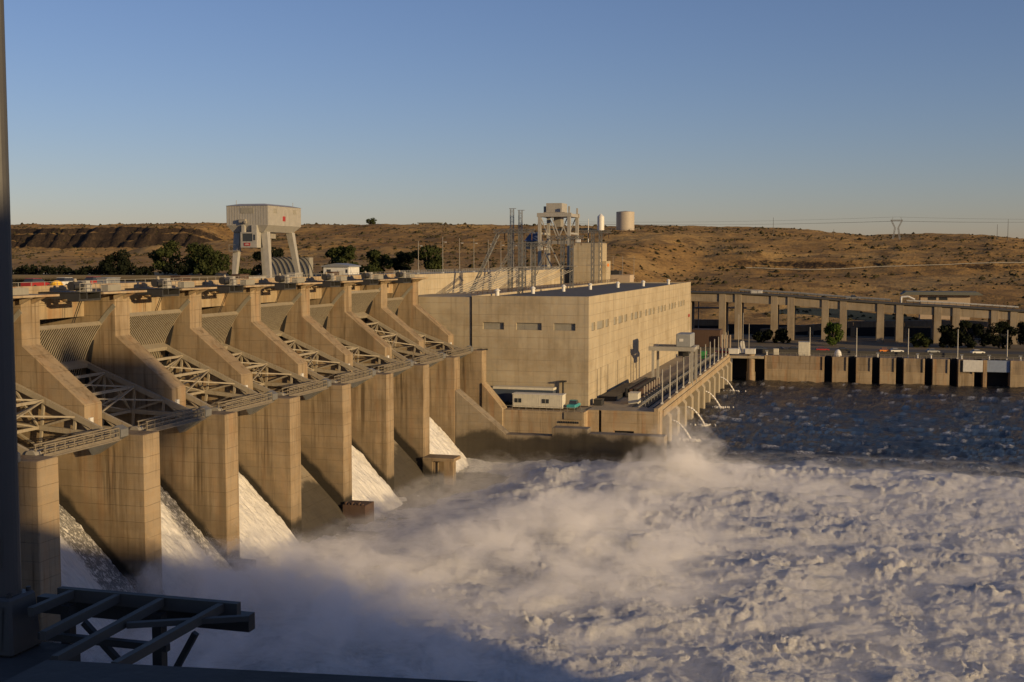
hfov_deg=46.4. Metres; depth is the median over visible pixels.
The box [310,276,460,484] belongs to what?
spillway pier
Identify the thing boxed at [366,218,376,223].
tree
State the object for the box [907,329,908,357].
lamp pole
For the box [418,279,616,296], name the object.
transformer deck
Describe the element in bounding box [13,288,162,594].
spillway pier
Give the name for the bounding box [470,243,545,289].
takeoff tower
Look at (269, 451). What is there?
spillway pier
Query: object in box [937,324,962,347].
tree
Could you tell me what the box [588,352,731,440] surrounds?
tailrace deck
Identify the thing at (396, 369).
catwalk
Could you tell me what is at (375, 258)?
tree
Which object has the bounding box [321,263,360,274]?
control house
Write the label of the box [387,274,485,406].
spillway pier
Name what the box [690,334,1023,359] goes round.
ground
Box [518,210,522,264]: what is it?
switchyard mast
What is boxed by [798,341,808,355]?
white shed
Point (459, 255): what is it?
lamp pole
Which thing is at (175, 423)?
catwalk
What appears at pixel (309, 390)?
catwalk
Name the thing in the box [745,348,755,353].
white tank
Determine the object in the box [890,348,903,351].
parked car
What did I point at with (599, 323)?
window
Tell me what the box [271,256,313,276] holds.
ribbed cover
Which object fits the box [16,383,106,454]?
spillway gate
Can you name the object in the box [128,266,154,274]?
shore bush
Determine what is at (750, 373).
round pier
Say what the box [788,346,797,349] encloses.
parked car
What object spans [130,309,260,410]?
spillway gate
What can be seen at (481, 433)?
training wall
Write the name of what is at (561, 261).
takeoff tower
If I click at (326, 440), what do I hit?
spillway pier
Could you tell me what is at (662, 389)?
lamp pole
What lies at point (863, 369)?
slotted river wall
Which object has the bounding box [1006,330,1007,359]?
lamp pole
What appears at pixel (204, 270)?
shore bush
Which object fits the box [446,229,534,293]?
takeoff tower
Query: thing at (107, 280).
equipment cabinet
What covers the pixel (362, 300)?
spillway gate
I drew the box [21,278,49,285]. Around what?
parked car
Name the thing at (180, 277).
equipment cabinet
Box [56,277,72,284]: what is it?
parked car
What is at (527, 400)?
site trailer
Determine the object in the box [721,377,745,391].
water jet
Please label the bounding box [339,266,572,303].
intake wall
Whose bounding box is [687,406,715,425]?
water jet
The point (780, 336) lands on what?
bush
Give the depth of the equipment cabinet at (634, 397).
260.08 m
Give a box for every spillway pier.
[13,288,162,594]
[18,452,60,642]
[40,284,256,572]
[144,282,301,542]
[202,280,373,524]
[261,278,393,491]
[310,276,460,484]
[353,275,459,443]
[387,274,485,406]
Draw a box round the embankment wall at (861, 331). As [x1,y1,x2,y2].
[694,324,1020,338]
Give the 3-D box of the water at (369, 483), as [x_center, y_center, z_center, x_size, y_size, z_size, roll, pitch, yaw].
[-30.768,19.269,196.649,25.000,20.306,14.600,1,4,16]
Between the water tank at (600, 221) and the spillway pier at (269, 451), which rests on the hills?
the water tank at (600, 221)
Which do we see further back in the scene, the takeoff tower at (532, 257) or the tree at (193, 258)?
the tree at (193, 258)
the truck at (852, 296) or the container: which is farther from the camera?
the truck at (852, 296)
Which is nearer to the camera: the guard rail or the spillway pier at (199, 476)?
the spillway pier at (199, 476)
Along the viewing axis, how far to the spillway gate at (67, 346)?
150.22 m
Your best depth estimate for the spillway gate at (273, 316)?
201.94 m
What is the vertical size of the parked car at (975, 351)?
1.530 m
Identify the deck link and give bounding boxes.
[690,353,764,360]
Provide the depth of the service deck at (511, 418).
250.01 m
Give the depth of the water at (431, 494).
210.09 m
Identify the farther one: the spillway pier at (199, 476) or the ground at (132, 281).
the ground at (132, 281)
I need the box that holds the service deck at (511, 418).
[482,382,661,433]
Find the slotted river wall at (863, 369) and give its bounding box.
[764,352,1023,386]
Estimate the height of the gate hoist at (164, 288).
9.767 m
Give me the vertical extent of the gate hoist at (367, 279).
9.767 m
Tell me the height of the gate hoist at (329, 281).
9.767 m
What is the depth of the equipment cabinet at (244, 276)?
194.23 m
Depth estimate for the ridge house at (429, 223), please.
1055.61 m
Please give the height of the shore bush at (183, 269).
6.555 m
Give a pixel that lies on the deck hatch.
(616, 393)
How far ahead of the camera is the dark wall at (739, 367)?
395.15 m
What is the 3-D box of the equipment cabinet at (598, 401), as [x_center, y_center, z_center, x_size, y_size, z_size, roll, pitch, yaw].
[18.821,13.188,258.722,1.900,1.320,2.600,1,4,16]
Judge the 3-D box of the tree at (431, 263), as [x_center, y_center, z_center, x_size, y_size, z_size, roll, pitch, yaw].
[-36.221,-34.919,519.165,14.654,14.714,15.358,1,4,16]
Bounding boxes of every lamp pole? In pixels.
[417,241,421,273]
[442,237,443,272]
[459,238,459,272]
[661,369,662,403]
[668,365,670,397]
[676,361,677,392]
[682,357,683,387]
[688,354,689,382]
[709,342,710,367]
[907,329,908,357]
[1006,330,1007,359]
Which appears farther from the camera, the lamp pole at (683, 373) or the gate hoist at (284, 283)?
the lamp pole at (683, 373)
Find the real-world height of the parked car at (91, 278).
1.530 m
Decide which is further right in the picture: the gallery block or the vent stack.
the vent stack
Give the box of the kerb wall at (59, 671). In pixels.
[3,660,474,681]
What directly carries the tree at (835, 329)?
on the ground at (870, 342)
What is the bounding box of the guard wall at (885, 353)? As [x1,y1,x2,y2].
[690,348,1023,358]
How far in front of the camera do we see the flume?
475.65 m
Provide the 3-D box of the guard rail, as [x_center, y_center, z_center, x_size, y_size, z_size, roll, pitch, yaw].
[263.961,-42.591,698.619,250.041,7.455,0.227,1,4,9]
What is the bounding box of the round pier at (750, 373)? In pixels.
[746,354,754,380]
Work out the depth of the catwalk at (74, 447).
124.42 m
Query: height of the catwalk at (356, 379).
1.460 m
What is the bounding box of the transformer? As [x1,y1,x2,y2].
[611,275,633,281]
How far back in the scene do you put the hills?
758.15 m
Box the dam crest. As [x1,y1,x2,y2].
[13,271,397,319]
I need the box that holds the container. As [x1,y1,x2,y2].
[692,328,722,346]
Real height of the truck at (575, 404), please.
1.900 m
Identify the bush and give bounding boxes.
[12,264,41,274]
[38,265,71,274]
[67,265,99,274]
[104,263,130,274]
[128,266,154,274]
[162,263,193,274]
[193,264,220,274]
[227,266,258,275]
[359,264,377,273]
[751,329,773,342]
[772,328,790,342]
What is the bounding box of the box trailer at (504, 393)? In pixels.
[493,385,555,405]
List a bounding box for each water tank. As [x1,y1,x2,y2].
[597,214,603,229]
[611,211,639,230]
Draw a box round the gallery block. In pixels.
[419,296,471,348]
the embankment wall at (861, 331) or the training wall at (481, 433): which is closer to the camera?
the training wall at (481, 433)
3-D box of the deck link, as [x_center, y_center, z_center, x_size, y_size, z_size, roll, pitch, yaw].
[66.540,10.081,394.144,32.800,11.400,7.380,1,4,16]
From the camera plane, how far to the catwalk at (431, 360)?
227.84 m
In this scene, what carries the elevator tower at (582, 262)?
on the transformer deck at (471, 294)
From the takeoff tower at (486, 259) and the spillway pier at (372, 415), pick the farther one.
the takeoff tower at (486, 259)
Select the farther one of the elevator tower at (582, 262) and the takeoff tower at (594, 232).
the elevator tower at (582, 262)
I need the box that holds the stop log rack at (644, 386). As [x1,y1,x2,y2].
[625,375,661,397]
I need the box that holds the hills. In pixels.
[11,222,1023,327]
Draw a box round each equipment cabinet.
[97,277,120,283]
[171,275,190,280]
[231,274,248,278]
[287,273,302,276]
[593,398,603,405]
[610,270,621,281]
[628,391,640,403]
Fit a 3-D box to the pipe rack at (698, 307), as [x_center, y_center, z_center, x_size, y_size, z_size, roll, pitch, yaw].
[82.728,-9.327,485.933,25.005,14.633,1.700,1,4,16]
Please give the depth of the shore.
540.82 m
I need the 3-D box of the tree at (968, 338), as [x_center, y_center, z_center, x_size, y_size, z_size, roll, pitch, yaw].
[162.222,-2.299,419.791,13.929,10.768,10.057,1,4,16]
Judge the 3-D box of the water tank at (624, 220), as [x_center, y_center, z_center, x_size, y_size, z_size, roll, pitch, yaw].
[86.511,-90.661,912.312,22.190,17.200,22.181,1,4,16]
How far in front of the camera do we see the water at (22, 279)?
484.13 m
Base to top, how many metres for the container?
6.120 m
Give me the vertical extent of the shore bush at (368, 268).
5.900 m
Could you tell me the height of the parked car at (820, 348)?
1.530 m
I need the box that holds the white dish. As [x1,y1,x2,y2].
[739,341,744,352]
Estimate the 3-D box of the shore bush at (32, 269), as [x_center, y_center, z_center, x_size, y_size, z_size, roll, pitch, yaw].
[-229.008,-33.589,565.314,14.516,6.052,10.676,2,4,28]
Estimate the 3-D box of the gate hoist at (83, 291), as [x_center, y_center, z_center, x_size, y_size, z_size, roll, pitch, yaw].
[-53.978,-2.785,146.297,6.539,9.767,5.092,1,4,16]
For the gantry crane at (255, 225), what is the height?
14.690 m
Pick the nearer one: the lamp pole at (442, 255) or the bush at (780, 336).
the lamp pole at (442, 255)
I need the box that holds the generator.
[701,351,706,358]
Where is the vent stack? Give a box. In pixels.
[559,380,566,392]
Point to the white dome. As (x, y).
(838, 351)
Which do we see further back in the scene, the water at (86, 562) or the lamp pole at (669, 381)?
the lamp pole at (669, 381)
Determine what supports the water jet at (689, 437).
in the river
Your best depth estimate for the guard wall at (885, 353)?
386.86 m
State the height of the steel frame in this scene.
2.500 m
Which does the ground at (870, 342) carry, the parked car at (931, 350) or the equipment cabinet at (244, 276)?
the parked car at (931, 350)
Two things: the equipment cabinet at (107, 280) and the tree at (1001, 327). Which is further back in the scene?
the tree at (1001, 327)
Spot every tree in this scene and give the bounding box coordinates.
[95,249,136,274]
[147,240,184,274]
[183,242,209,273]
[194,245,230,270]
[252,247,284,274]
[325,247,339,263]
[333,245,358,264]
[365,249,393,273]
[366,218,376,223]
[390,251,414,272]
[411,244,443,271]
[823,322,844,345]
[909,332,933,347]
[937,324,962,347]
[956,320,994,347]
[981,321,1019,348]
[1015,321,1023,344]
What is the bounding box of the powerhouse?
[472,279,690,405]
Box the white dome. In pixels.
[834,349,841,356]
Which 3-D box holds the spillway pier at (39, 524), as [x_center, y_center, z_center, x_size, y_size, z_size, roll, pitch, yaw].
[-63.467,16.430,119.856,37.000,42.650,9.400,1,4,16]
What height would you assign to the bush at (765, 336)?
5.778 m
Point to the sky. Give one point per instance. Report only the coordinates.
(752, 113)
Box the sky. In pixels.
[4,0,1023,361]
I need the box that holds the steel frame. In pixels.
[28,586,254,666]
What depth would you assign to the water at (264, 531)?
162.84 m
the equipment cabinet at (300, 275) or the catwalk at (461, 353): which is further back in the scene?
the catwalk at (461, 353)
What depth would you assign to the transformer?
429.39 m
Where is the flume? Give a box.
[694,319,1023,338]
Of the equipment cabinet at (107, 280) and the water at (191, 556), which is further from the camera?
the equipment cabinet at (107, 280)
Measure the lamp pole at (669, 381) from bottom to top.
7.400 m
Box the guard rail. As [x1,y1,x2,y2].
[746,262,1023,270]
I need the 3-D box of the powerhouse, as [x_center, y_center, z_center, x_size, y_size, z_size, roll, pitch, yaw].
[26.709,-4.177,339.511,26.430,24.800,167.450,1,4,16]
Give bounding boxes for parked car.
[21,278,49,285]
[48,280,62,285]
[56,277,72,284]
[82,277,98,283]
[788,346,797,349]
[816,347,828,349]
[838,347,850,350]
[878,348,889,351]
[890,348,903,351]
[925,349,939,352]
[970,349,984,352]
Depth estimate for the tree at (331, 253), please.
544.66 m
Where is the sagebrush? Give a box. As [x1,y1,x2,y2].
[12,222,1023,321]
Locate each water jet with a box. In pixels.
[672,419,700,441]
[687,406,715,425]
[705,391,733,408]
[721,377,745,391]
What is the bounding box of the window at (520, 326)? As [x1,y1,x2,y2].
[517,323,541,329]
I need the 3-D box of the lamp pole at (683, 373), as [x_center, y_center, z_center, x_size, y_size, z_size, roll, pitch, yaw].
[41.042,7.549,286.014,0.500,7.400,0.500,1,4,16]
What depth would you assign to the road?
409.98 m
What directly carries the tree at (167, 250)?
on the shore
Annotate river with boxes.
[81,377,1023,681]
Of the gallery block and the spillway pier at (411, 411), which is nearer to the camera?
the spillway pier at (411, 411)
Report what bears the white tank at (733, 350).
on the tailrace deck at (695, 396)
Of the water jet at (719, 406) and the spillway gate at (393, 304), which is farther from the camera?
the water jet at (719, 406)
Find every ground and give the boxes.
[120,281,150,282]
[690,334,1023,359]
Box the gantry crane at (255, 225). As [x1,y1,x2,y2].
[226,200,300,278]
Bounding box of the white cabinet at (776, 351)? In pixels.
[773,348,778,354]
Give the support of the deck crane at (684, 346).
on the tailrace deck at (695, 396)
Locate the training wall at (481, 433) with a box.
[455,389,666,463]
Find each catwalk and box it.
[34,427,120,455]
[137,407,205,430]
[217,392,273,411]
[282,379,327,395]
[334,369,373,382]
[377,360,411,372]
[414,353,443,363]
[446,346,471,355]
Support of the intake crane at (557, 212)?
on the intake wall at (435, 282)
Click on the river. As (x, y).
(791, 531)
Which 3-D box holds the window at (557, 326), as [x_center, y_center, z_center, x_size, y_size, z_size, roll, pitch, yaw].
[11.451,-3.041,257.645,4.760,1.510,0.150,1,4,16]
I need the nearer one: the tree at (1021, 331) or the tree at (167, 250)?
the tree at (1021, 331)
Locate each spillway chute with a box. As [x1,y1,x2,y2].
[301,465,350,541]
[394,440,430,496]
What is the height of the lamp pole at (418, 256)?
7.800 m
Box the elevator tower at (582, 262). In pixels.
[574,219,610,282]
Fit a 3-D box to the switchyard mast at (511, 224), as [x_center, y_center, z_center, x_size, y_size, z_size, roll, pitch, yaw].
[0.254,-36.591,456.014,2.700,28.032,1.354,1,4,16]
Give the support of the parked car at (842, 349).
on the ground at (870, 342)
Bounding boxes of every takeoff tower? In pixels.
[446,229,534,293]
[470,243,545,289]
[513,236,583,287]
[580,230,610,283]
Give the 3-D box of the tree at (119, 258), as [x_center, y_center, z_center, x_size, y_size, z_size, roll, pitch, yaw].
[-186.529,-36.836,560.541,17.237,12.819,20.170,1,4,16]
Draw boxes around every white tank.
[729,348,738,353]
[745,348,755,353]
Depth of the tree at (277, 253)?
545.83 m
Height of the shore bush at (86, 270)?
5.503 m
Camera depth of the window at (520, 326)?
259.76 m
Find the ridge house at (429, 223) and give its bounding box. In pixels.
[418,222,442,223]
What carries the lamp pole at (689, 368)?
on the tailrace deck at (695, 396)
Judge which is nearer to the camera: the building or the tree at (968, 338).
the tree at (968, 338)
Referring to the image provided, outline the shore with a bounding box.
[12,274,320,277]
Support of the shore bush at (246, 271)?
on the shore
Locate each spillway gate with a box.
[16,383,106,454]
[40,321,193,429]
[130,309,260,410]
[202,311,314,395]
[261,302,362,382]
[310,303,399,372]
[351,289,433,363]
[387,297,460,355]
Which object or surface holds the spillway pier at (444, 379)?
in the river
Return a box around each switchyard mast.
[509,208,515,265]
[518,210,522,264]
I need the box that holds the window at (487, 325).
[484,322,503,328]
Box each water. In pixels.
[12,277,218,286]
[59,504,136,634]
[160,485,232,595]
[239,473,307,560]
[296,472,508,561]
[352,446,402,517]
[429,417,469,472]
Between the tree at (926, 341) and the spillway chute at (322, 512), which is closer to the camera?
the spillway chute at (322, 512)
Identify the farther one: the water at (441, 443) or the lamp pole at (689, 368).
the lamp pole at (689, 368)
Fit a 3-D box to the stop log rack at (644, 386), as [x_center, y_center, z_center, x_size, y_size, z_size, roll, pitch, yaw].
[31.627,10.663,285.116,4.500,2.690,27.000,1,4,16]
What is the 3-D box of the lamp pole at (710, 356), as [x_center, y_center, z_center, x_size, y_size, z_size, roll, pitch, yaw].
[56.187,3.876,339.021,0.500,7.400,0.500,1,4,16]
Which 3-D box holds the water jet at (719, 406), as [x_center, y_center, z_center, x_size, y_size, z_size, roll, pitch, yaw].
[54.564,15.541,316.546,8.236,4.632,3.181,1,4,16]
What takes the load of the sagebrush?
on the hills
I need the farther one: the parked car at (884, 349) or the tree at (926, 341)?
the tree at (926, 341)
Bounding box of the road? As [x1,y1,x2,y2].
[699,346,1023,353]
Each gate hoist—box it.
[39,279,102,322]
[125,276,180,310]
[195,275,244,312]
[255,273,296,302]
[305,272,340,303]
[347,271,379,288]
[383,270,411,297]
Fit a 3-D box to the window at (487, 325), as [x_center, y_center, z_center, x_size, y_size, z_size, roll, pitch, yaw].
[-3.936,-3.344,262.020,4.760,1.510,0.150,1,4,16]
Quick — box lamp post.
[0,0,40,657]
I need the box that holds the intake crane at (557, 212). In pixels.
[523,203,579,268]
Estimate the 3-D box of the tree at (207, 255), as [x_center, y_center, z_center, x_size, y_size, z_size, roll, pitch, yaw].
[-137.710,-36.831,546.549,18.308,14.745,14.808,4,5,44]
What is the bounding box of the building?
[900,291,981,319]
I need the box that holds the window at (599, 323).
[597,320,602,328]
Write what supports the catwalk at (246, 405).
hanging from the spillway gate at (150, 331)
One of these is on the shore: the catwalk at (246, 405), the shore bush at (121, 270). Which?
the shore bush at (121, 270)
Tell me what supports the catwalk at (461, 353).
hanging from the spillway gate at (393, 304)
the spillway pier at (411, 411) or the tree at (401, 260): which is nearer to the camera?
the spillway pier at (411, 411)
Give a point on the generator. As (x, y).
(702, 354)
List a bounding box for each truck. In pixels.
[566,400,580,409]
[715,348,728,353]
[846,295,859,299]
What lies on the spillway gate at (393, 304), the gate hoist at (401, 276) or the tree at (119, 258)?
the gate hoist at (401, 276)
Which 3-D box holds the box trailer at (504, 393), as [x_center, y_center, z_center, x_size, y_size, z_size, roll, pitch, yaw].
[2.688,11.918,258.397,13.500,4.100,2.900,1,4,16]
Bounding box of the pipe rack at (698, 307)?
[695,301,746,327]
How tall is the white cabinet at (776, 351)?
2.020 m
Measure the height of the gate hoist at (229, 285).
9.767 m
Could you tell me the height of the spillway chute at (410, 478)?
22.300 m
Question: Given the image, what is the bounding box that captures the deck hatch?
[600,383,632,400]
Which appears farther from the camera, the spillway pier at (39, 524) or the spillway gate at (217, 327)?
the spillway gate at (217, 327)
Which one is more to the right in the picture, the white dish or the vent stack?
the white dish
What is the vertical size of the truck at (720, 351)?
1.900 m
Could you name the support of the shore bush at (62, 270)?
on the shore
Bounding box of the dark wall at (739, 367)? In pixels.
[732,353,765,378]
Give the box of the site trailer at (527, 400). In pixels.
[512,392,565,409]
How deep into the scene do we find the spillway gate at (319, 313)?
219.22 m
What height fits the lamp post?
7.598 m
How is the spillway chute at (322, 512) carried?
in the river
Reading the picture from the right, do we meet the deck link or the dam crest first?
the deck link
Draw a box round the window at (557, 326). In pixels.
[554,323,574,330]
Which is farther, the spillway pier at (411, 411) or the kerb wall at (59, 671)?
the spillway pier at (411, 411)
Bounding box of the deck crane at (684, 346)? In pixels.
[648,332,698,384]
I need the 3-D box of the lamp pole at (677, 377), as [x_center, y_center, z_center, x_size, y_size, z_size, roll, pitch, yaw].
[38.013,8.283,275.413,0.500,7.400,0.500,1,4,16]
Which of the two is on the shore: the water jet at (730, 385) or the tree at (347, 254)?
the tree at (347, 254)

